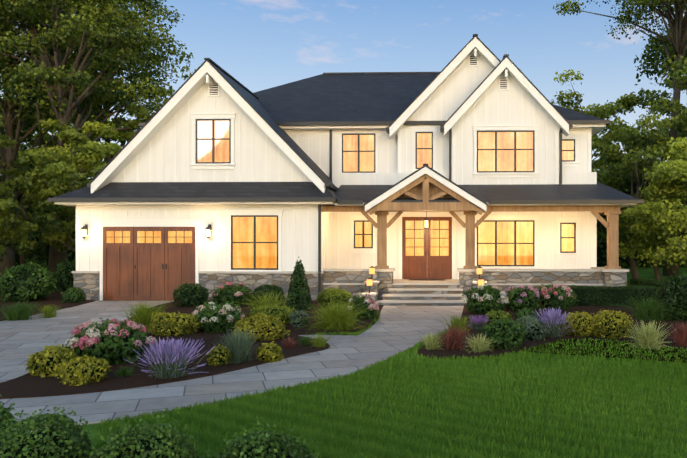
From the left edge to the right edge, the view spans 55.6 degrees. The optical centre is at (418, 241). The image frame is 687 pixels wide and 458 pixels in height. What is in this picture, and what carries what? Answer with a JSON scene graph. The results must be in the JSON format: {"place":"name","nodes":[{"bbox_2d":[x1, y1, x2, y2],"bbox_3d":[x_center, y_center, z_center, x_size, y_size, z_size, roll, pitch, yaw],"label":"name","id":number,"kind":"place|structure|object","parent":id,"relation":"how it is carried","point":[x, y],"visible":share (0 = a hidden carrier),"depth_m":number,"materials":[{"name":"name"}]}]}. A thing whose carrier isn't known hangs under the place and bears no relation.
{"place":"outdoors","nodes":[
{"label":"outdoors","id":0,"kind":"place"},
{"bbox_2d":[0,301,463,431],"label":"paved walkway","id":1,"kind":"structure","parent":0,"point":[395,329],"depth_m":9.72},
{"bbox_2d":[80,51,596,300],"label":"house walls","id":2,"kind":"structure","parent":0,"point":[461,83],"depth_m":21.87,"materials":[{"name":"white wood"}]},
{"bbox_2d":[53,34,638,205],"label":"house roof","id":3,"kind":"structure","parent":2,"relation":"on","point":[355,96],"depth_m":21.58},
{"bbox_2d":[0,266,686,457],"bbox_3d":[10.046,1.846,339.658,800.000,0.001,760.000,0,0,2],"label":"lawn","id":4,"kind":"structure","parent":0,"point":[644,272],"depth_m":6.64,"materials":[{"name":"green plant"}]},
{"bbox_2d":[0,289,94,320],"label":"mulch bed","id":5,"kind":"object","parent":4,"relation":"on","point":[54,297],"visible":0.33,"depth_m":18.82,"materials":[{"name":"brown soil"}]},
{"bbox_2d":[0,300,383,398],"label":"mulch bed","id":6,"kind":"object","parent":4,"relation":"on","point":[27,385],"visible":0.4,"depth_m":9.34,"materials":[{"name":"brown soil"}]},
{"bbox_2d":[0,178,686,457],"bbox_3d":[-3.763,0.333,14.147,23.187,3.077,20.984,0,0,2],"label":"garden plants","id":7,"kind":"object","parent":4,"relation":"on","point":[171,359],"visible":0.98,"depth_m":11.61,"materials":[{"name":"green plant"}]},
{"bbox_2d":[0,0,686,267],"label":"trees","id":8,"kind":"object","parent":4,"relation":"on","point":[646,220],"visible":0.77,"depth_m":27.95,"materials":[{"name":"green plant"}]},
{"bbox_2d":[0,0,686,281],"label":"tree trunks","id":9,"kind":"object","parent":4,"relation":"on","point":[678,24],"visible":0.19,"depth_m":31.94,"materials":[{"name":"plant"}]},
{"bbox_2d":[54,37,637,300],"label":"house trim","id":10,"kind":"structure","parent":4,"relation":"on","point":[207,72],"depth_m":20.11,"materials":[{"name":"white wood"}]},
{"bbox_2d":[82,221,427,235],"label":"wall lanterns","id":11,"kind":"object","parent":10,"relation":"attached to","point":[426,225],"visible":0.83,"depth_m":19.93,"materials":[{"name":"glass"}]},
{"bbox_2d":[103,217,451,300],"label":"doors","id":12,"kind":"structure","parent":10,"relation":"attached to","point":[148,278],"depth_m":20.06,"materials":[{"name":"brown wood"}]},
{"bbox_2d":[106,121,573,267],"bbox_3d":[-2.167,-1.479,21.679,15.444,4.710,2.585,0,0,-11],"label":"window glass","id":13,"kind":"object","parent":10,"relation":"attached to","point":[243,231],"visible":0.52,"depth_m":21.91,"materials":[{"name":"glass"}]},
{"bbox_2d":[47,54,643,294],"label":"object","id":14,"kind":"object","parent":10,"relation":"attached to","point":[328,185],"visible":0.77,"depth_m":20.02,"materials":[{"name":"black metal"}]},
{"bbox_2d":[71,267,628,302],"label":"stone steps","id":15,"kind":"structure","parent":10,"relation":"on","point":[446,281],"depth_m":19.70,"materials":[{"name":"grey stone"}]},
{"bbox_2d":[367,268,483,285],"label":"lanterns","id":16,"kind":"object","parent":15,"relation":"on","point":[372,271],"visible":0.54,"depth_m":18.89,"materials":[{"name":"yellow glass"}]},
{"bbox_2d":[322,174,620,268],"bbox_3d":[1.623,-0.676,20.672,9.180,3.044,2.590,0,0,2],"label":"porch timber frame","id":17,"kind":"object","parent":10,"relation":"attached to","point":[425,188],"visible":0.98,"depth_m":19.77,"materials":[{"name":"brown wood"}]},
{"bbox_2d":[417,287,686,362],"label":"mulch bed","id":18,"kind":"object","parent":4,"relation":"on","point":[429,353],"visible":0.38,"depth_m":11.44,"materials":[{"name":"brown soil"}]},
{"bbox_2d":[0,0,686,178],"label":"sky","id":19,"kind":"structure","parent":0,"point":[262,44],"materials":[{"name":"blue"}]},
{"bbox_2d":[73,271,626,305],"bbox_3d":[-3.343,1.381,21.459,19.249,0.930,8.494,0,0,24],"label":"house stone","id":20,"kind":"object","parent":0,"point":[88,284],"visible":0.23,"depth_m":19.80,"materials":[{"name":"grey stone"}]},
{"bbox_2d":[564,205,593,205],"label":"porch ceiling","id":21,"kind":"structure","parent":0,"point":[578,205],"depth_m":19.75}
]}

